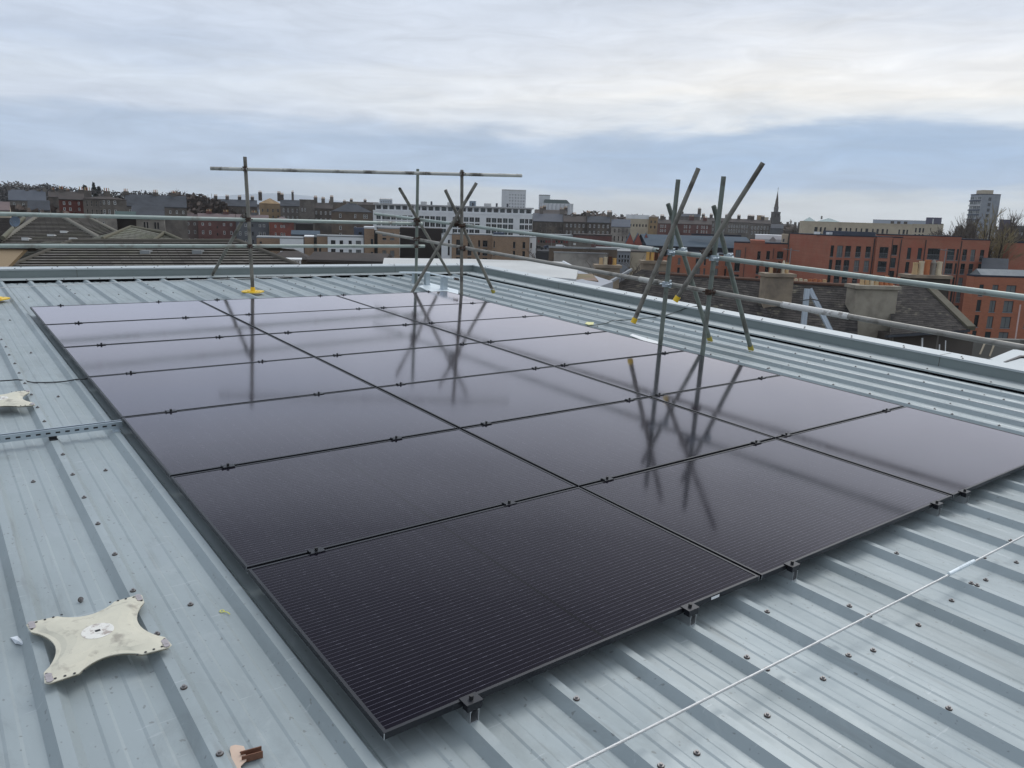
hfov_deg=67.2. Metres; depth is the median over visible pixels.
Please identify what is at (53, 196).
terraced house
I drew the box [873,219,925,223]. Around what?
white hall
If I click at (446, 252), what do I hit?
white flats
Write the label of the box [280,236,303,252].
white flats
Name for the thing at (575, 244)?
rubble building
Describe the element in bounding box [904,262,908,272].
window
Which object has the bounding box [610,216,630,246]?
slated hall
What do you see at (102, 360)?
solar panel
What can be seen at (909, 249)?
window
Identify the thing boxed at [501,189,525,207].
tower block
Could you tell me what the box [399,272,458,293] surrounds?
lifeline anchor
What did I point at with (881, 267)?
window
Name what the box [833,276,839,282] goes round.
window
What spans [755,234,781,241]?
white sheds
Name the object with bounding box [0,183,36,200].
bare tree
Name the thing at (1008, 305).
window
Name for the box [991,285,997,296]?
window
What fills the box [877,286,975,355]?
old tenement
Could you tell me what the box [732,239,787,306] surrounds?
orange brick flats
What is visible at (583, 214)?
scrub tree
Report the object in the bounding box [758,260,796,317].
chimney stack
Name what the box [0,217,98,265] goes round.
tiled house
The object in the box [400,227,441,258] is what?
netted block
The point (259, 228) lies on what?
harled flats
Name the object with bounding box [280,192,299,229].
stone tenement
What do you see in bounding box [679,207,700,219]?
grey tenement
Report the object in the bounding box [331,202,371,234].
corner tenement
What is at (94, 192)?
bare tree
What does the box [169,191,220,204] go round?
bare tree
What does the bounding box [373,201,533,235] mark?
white apartment block
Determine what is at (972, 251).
window
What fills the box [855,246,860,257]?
window
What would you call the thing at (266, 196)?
hills
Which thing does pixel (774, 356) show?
lifeline wire
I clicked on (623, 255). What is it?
grey house
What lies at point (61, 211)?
scrub tree
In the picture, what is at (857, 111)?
sky
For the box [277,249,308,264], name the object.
slated house
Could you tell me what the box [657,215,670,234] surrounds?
red tenement
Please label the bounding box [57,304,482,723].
mounting rail
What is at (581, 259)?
boundary wall
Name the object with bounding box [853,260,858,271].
window
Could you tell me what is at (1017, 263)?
orange brick flats
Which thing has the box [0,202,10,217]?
rendered house
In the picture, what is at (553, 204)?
silo shed
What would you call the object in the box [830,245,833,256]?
window
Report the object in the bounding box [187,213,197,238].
harled flats
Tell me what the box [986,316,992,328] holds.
window
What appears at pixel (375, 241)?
service tower
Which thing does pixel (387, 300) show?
solar panel
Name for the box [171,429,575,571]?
solar panel
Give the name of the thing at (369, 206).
stone tenement
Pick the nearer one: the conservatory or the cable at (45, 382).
the cable at (45, 382)
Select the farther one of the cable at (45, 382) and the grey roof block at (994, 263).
the grey roof block at (994, 263)
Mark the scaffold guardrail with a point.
(713, 256)
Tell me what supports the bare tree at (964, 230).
on the ground
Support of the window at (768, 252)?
in the orange brick flats at (758, 250)
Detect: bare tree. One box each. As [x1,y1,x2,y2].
[0,181,57,198]
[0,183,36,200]
[0,185,23,201]
[0,186,69,201]
[30,184,78,199]
[91,189,141,196]
[99,190,168,197]
[131,190,196,194]
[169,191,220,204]
[186,193,235,216]
[187,200,236,238]
[587,259,639,284]
[781,220,798,248]
[927,221,980,238]
[928,221,991,237]
[934,215,982,238]
[952,216,986,238]
[974,202,1023,259]
[985,210,1023,257]
[993,211,1023,247]
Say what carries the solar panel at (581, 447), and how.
on the mounting rail at (790, 572)
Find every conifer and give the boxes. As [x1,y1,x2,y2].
[91,182,96,196]
[94,185,101,194]
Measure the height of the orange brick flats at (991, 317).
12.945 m
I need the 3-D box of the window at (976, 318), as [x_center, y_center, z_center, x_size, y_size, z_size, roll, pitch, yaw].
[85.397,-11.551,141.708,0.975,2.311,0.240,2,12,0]
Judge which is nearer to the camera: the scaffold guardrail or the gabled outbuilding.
the scaffold guardrail
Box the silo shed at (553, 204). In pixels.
[542,199,572,214]
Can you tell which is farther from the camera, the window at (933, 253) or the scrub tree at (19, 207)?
the scrub tree at (19, 207)
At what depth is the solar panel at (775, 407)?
6.06 m
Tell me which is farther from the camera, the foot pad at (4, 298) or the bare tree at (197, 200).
the bare tree at (197, 200)
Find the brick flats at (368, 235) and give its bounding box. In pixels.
[364,226,373,252]
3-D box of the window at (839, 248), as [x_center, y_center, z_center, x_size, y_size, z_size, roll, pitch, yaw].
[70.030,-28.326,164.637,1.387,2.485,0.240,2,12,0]
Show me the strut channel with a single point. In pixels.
(114, 426)
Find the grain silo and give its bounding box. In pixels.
[539,195,549,208]
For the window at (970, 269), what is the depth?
165.44 m
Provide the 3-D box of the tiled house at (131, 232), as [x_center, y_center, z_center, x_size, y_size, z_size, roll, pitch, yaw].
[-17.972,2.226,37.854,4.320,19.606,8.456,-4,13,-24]
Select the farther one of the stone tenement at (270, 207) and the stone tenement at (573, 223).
the stone tenement at (270, 207)
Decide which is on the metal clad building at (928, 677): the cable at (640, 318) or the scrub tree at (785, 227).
the cable at (640, 318)
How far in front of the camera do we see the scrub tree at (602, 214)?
477.95 m
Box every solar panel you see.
[30,300,228,325]
[45,316,265,349]
[64,334,312,378]
[88,357,374,419]
[122,387,457,478]
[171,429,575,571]
[201,295,372,315]
[231,308,421,334]
[248,487,759,739]
[269,324,479,357]
[316,343,552,387]
[336,291,487,307]
[376,302,542,323]
[378,366,646,429]
[424,316,605,342]
[462,397,773,487]
[483,332,683,366]
[556,351,778,396]
[581,439,951,579]
[650,375,903,438]
[778,406,1023,497]
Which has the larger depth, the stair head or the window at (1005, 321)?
the stair head
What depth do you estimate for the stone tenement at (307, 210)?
330.85 m
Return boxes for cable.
[0,378,86,382]
[588,306,696,325]
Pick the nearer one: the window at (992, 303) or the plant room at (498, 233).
the window at (992, 303)
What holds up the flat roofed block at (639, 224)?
on the ground
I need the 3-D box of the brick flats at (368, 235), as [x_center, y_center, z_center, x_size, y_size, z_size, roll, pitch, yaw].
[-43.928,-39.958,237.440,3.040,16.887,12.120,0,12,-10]
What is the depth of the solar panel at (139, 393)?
5.70 m
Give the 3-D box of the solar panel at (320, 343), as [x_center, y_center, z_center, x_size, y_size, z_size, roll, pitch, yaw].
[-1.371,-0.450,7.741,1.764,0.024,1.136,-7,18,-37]
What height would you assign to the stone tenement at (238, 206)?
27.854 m
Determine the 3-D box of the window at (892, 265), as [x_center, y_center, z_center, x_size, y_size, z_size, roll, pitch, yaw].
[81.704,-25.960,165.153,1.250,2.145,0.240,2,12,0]
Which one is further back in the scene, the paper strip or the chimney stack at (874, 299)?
the chimney stack at (874, 299)
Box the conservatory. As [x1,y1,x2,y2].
[288,258,301,263]
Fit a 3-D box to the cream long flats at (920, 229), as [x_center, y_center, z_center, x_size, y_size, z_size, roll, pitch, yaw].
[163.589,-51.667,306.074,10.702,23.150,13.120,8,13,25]
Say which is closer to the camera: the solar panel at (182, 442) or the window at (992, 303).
the solar panel at (182, 442)
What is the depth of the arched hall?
703.56 m
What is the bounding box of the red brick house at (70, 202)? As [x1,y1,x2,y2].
[58,186,83,213]
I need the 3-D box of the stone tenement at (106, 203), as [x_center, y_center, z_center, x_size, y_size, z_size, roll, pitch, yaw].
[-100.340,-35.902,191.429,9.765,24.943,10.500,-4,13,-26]
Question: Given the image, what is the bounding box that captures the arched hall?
[820,216,838,221]
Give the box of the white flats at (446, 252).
[441,233,451,258]
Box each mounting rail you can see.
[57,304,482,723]
[155,300,699,625]
[214,298,799,580]
[317,294,943,515]
[341,294,970,503]
[426,290,890,411]
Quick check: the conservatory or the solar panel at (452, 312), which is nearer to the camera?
the solar panel at (452, 312)
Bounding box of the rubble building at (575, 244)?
[568,241,590,246]
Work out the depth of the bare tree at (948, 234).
252.91 m
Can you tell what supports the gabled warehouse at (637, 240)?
on the ground
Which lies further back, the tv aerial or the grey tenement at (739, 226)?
the grey tenement at (739, 226)
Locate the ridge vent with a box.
[691,233,740,236]
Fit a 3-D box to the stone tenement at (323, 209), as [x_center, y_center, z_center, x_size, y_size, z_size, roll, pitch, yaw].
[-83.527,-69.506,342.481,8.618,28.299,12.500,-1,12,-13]
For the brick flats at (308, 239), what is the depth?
232.50 m
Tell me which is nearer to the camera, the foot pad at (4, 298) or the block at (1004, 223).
the foot pad at (4, 298)
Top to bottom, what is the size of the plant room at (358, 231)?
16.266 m
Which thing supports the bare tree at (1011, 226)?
on the ground
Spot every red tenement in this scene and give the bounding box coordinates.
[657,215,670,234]
[677,215,711,235]
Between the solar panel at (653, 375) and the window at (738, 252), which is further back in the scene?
the window at (738, 252)
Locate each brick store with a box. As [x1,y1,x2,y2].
[536,234,572,246]
[573,233,611,246]
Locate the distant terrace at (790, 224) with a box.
[779,222,796,230]
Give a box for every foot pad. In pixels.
[0,296,9,300]
[241,287,263,292]
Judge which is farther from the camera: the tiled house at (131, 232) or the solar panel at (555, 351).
the tiled house at (131, 232)
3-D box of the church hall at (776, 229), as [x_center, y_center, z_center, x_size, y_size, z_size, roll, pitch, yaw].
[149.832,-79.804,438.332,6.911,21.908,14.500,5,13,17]
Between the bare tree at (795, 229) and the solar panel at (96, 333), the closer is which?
the solar panel at (96, 333)
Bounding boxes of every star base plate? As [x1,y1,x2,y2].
[0,390,34,406]
[26,594,171,684]
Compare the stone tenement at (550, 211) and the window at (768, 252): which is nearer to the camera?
the window at (768, 252)
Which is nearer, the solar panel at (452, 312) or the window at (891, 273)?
the solar panel at (452, 312)
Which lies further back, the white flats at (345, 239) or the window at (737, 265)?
the white flats at (345, 239)
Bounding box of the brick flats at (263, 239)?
[256,235,279,253]
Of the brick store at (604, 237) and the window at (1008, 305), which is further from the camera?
the brick store at (604, 237)
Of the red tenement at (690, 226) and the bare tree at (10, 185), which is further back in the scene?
the bare tree at (10, 185)
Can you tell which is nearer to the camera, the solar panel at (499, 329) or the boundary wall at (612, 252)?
the solar panel at (499, 329)
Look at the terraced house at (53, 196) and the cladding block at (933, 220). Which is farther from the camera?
the cladding block at (933, 220)
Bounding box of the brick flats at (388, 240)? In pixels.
[377,227,399,257]
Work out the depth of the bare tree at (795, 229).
421.56 m
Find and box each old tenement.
[610,268,857,334]
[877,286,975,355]
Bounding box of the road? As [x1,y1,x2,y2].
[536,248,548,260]
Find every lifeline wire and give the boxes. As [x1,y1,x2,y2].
[0,272,398,287]
[463,281,1023,412]
[567,535,1023,767]
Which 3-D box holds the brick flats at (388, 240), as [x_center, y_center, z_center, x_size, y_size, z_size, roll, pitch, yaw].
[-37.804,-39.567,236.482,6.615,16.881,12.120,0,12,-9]
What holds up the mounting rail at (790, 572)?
attached to the metal clad building at (928, 677)
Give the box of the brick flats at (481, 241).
[452,233,492,259]
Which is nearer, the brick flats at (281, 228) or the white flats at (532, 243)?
the white flats at (532, 243)
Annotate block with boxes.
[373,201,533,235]
[380,198,391,203]
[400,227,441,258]
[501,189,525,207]
[626,215,648,240]
[648,215,657,233]
[925,217,941,223]
[965,190,1000,238]
[981,258,1008,269]
[999,219,1009,229]
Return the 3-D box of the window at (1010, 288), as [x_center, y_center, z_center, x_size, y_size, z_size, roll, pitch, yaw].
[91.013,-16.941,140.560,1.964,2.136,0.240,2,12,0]
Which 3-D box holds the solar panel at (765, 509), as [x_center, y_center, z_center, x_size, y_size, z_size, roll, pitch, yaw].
[1.413,0.597,4.212,1.764,0.024,1.136,-7,18,-37]
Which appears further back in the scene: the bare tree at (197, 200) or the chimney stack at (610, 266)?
the bare tree at (197, 200)
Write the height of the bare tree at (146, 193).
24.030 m
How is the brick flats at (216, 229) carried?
on the ground
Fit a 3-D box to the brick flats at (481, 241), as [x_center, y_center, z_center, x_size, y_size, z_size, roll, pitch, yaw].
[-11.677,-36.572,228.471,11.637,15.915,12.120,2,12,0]
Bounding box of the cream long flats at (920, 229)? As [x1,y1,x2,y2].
[911,224,943,234]
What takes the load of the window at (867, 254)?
in the orange brick flats at (889, 255)
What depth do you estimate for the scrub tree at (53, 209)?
261.58 m
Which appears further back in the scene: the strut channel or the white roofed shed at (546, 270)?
the white roofed shed at (546, 270)
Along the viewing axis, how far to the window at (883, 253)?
164.07 m
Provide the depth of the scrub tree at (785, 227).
475.70 m
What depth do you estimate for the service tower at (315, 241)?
236.27 m
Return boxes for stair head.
[781,234,788,242]
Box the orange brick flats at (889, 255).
[787,230,990,311]
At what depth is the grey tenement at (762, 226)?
441.29 m
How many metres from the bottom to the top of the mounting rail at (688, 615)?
0.435 m
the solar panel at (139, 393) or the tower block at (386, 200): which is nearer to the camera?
the solar panel at (139, 393)
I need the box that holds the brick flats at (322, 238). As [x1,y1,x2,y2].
[317,234,327,251]
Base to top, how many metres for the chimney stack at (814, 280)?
3.591 m
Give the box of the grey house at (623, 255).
[617,249,630,284]
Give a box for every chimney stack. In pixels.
[593,256,621,288]
[638,252,666,273]
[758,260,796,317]
[794,278,826,303]
[844,275,901,337]
[898,260,952,319]
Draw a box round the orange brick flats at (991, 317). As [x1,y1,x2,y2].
[962,274,1023,338]
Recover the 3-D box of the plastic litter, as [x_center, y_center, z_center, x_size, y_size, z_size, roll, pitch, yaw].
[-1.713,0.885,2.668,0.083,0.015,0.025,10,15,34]
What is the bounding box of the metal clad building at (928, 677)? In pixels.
[0,263,1023,767]
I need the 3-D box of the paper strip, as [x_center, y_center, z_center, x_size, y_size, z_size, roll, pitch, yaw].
[1.507,-0.516,8.852,0.140,0.031,0.581,-5,14,-29]
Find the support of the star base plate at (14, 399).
on the metal clad building at (928, 677)
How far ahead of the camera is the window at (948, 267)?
165.48 m
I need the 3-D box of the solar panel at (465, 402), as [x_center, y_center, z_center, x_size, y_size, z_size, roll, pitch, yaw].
[0.021,0.072,5.976,1.764,0.022,1.136,-7,18,-37]
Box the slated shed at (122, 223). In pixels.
[115,211,135,237]
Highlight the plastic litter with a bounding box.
[10,636,22,644]
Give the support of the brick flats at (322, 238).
on the ground
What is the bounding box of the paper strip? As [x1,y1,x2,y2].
[630,334,657,343]
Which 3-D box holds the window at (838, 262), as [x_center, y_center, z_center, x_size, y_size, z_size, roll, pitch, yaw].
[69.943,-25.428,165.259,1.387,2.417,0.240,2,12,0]
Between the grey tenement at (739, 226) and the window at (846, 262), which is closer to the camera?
the window at (846, 262)
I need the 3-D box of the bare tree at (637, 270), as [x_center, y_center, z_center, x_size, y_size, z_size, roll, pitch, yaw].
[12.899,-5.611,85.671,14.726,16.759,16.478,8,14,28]
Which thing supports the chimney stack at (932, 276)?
on the old tenement at (936, 309)
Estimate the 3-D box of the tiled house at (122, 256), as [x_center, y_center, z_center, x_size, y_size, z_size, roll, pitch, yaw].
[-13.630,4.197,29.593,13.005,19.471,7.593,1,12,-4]
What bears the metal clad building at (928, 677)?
on the ground
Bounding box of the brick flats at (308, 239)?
[304,235,313,255]
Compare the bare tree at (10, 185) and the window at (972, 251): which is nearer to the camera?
the window at (972, 251)
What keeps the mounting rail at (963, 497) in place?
attached to the metal clad building at (928, 677)
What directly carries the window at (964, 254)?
in the orange brick flats at (889, 255)
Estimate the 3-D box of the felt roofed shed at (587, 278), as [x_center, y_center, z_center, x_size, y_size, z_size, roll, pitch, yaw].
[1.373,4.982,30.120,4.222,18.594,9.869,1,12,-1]
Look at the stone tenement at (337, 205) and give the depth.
400.24 m
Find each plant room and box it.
[354,227,363,235]
[493,232,504,234]
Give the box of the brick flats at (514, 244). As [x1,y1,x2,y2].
[492,235,529,260]
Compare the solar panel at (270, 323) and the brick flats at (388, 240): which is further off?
the brick flats at (388, 240)
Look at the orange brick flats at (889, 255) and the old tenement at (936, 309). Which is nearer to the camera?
the old tenement at (936, 309)
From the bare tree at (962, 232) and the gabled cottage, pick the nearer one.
the gabled cottage
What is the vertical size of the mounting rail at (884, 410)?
0.435 m
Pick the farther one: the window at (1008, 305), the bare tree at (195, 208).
the bare tree at (195, 208)
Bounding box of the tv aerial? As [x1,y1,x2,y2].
[938,248,953,274]
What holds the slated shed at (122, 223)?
on the ground
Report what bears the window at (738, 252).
in the orange brick flats at (758, 250)
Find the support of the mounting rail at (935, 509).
attached to the metal clad building at (928, 677)
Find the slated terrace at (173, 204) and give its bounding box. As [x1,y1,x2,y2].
[123,189,188,238]
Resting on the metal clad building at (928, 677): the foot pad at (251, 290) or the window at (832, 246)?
the foot pad at (251, 290)
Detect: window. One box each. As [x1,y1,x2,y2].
[734,263,739,271]
[735,250,740,256]
[766,251,769,259]
[776,251,782,258]
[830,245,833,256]
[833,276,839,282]
[835,260,840,270]
[836,246,842,256]
[841,277,846,282]
[843,260,848,271]
[844,246,850,257]
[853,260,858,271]
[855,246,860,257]
[863,261,868,271]
[865,246,870,257]
[877,261,886,271]
[879,247,888,257]
[889,271,893,276]
[890,258,895,267]
[892,245,897,255]
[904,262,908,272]
[906,248,910,259]
[916,248,921,259]
[927,248,939,259]
[944,263,952,274]
[946,249,954,260]
[955,292,960,302]
[958,278,962,285]
[959,263,964,274]
[961,249,966,260]
[968,264,972,273]
[970,250,974,260]
[974,315,978,327]
[975,300,980,311]
[978,250,983,261]
[985,332,990,337]
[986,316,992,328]
[988,300,995,312]
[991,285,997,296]
[998,332,1007,337]
[999,317,1010,328]
[1002,301,1013,312]
[1006,285,1015,292]
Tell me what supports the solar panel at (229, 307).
attached to the mounting rail at (790, 572)
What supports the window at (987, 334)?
in the orange brick flats at (991, 317)
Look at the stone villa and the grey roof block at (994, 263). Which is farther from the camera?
the stone villa
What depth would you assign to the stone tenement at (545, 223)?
330.87 m
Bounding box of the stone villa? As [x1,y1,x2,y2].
[6,186,46,208]
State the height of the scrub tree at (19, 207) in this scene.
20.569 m
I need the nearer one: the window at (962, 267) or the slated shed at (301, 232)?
the window at (962, 267)
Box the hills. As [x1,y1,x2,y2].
[207,193,342,214]
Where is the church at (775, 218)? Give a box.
[770,192,780,223]
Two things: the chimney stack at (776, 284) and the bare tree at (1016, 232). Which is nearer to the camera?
the chimney stack at (776, 284)
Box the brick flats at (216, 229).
[197,209,235,238]
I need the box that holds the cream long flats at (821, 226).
[799,221,912,234]
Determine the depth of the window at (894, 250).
164.67 m
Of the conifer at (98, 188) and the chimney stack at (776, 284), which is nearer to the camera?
the chimney stack at (776, 284)
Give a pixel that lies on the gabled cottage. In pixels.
(44, 205)
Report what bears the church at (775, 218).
on the ground
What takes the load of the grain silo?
on the ground
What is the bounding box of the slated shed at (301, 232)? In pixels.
[291,230,319,253]
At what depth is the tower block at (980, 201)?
523.13 m
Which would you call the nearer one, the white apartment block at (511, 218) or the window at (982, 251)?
the window at (982, 251)
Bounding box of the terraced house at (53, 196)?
[48,188,69,211]
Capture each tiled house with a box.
[0,217,25,239]
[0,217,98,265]
[12,239,302,266]
[69,218,116,236]
[91,225,181,238]
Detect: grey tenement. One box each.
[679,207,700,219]
[700,213,726,234]
[726,214,750,238]
[749,215,770,240]
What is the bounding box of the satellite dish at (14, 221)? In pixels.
[9,216,19,227]
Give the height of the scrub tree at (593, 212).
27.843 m
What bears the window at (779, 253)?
in the orange brick flats at (758, 250)
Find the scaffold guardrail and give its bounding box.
[0,157,1023,355]
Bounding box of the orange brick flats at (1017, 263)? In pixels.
[1002,241,1023,269]
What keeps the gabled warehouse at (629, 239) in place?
on the ground
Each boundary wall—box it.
[549,246,619,263]
[554,251,608,273]
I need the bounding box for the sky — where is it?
[0,0,1023,234]
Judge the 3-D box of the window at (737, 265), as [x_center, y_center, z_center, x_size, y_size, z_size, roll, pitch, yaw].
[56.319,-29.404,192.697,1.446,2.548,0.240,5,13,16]
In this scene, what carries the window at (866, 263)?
in the orange brick flats at (889, 255)
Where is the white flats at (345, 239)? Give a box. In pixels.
[327,234,363,252]
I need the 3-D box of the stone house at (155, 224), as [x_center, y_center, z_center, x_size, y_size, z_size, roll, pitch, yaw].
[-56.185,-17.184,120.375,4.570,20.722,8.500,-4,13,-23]
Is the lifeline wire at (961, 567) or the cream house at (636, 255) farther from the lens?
the cream house at (636, 255)
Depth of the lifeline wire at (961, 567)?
2.65 m
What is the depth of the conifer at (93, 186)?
430.03 m
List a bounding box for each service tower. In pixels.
[314,236,316,250]
[374,229,377,252]
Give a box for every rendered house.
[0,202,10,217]
[0,248,38,266]
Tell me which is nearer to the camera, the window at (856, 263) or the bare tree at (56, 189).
the window at (856, 263)
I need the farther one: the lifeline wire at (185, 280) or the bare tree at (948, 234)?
the bare tree at (948, 234)
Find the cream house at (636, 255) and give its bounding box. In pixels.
[629,249,646,274]
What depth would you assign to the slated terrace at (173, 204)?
232.66 m
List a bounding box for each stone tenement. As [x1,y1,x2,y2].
[83,187,126,219]
[214,194,257,238]
[258,191,280,235]
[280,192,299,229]
[299,199,314,230]
[314,195,333,234]
[329,199,345,209]
[346,198,378,225]
[532,206,564,233]
[534,205,567,215]
[563,214,586,234]
[586,210,612,233]
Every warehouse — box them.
[625,233,633,244]
[633,233,641,244]
[640,234,748,255]
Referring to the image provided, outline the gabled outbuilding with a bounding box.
[295,223,312,230]
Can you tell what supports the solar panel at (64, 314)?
attached to the mounting rail at (468, 711)
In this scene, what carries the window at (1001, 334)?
in the orange brick flats at (991, 317)
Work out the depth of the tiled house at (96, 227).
47.03 m
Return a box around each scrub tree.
[10,204,27,217]
[11,208,58,233]
[24,209,77,233]
[50,203,59,212]
[570,211,599,233]
[580,210,622,218]
[585,211,616,233]
[781,223,794,259]
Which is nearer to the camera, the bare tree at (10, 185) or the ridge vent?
the ridge vent
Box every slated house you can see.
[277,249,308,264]
[306,251,393,263]
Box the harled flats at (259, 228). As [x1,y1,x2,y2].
[236,211,268,243]
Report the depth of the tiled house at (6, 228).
39.63 m
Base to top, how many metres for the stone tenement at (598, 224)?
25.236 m
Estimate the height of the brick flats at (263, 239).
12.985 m
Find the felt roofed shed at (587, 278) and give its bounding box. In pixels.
[575,270,612,288]
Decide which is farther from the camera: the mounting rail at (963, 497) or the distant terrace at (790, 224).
the distant terrace at (790, 224)
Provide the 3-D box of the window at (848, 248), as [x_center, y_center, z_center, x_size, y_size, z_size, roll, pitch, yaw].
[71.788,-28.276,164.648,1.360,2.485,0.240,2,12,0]
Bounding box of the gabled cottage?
[27,200,50,212]
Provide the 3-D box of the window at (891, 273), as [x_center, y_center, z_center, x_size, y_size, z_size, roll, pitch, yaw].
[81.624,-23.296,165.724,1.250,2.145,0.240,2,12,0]
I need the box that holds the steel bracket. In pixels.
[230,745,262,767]
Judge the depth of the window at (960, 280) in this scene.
166.01 m
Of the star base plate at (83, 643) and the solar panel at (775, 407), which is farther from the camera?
the solar panel at (775, 407)
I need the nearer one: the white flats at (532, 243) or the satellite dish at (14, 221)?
the satellite dish at (14, 221)
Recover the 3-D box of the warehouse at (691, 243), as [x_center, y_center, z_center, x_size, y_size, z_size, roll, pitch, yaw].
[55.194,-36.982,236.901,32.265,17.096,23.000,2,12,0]
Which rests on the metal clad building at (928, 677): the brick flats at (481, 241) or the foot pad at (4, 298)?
the foot pad at (4, 298)
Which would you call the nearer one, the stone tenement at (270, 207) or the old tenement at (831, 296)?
the old tenement at (831, 296)
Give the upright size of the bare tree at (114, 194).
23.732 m
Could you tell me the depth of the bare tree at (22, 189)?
460.59 m
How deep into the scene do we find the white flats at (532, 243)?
219.60 m
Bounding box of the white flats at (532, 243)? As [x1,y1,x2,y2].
[529,236,536,257]
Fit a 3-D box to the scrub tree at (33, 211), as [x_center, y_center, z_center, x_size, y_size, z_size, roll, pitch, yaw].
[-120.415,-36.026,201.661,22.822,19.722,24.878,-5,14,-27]
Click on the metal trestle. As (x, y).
(810, 292)
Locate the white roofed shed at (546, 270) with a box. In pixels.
[383,258,577,280]
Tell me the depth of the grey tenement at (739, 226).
471.09 m
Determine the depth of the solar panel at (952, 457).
5.15 m
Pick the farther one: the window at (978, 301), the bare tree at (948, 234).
the bare tree at (948, 234)
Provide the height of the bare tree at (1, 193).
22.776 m
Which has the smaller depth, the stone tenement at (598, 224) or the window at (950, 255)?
the window at (950, 255)
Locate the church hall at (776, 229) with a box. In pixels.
[770,224,783,234]
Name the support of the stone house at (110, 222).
on the ground
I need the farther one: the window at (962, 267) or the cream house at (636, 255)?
the window at (962, 267)
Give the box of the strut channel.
[0,420,122,442]
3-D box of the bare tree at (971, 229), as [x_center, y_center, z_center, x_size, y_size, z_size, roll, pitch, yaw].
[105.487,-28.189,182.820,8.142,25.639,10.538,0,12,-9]
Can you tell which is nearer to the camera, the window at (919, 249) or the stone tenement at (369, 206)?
the window at (919, 249)
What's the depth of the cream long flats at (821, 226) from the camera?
300.33 m
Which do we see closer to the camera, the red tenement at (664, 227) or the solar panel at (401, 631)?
the solar panel at (401, 631)
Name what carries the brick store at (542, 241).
on the ground
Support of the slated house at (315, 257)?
on the ground
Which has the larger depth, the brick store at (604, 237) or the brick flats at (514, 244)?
the brick store at (604, 237)
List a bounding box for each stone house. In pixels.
[96,218,117,229]
[131,206,165,230]
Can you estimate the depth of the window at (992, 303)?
141.23 m
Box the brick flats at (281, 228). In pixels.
[269,217,293,235]
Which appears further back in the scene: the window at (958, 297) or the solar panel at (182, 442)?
the window at (958, 297)
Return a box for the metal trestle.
[800,288,832,329]
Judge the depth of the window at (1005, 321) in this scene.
141.87 m
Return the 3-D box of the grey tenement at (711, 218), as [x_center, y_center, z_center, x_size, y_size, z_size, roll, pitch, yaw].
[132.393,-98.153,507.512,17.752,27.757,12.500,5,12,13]
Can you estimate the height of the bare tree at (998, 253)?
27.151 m
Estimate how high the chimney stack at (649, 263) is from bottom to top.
4.555 m
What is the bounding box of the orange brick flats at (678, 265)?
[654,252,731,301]
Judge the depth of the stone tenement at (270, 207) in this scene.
351.12 m
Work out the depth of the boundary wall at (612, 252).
128.05 m
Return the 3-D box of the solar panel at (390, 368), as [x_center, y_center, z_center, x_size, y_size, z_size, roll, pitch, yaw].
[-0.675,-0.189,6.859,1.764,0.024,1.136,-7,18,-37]
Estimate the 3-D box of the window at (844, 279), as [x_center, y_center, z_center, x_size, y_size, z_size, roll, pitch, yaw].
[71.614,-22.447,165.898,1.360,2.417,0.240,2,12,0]
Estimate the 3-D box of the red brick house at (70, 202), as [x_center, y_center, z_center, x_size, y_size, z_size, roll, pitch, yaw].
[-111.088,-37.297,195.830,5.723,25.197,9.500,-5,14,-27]

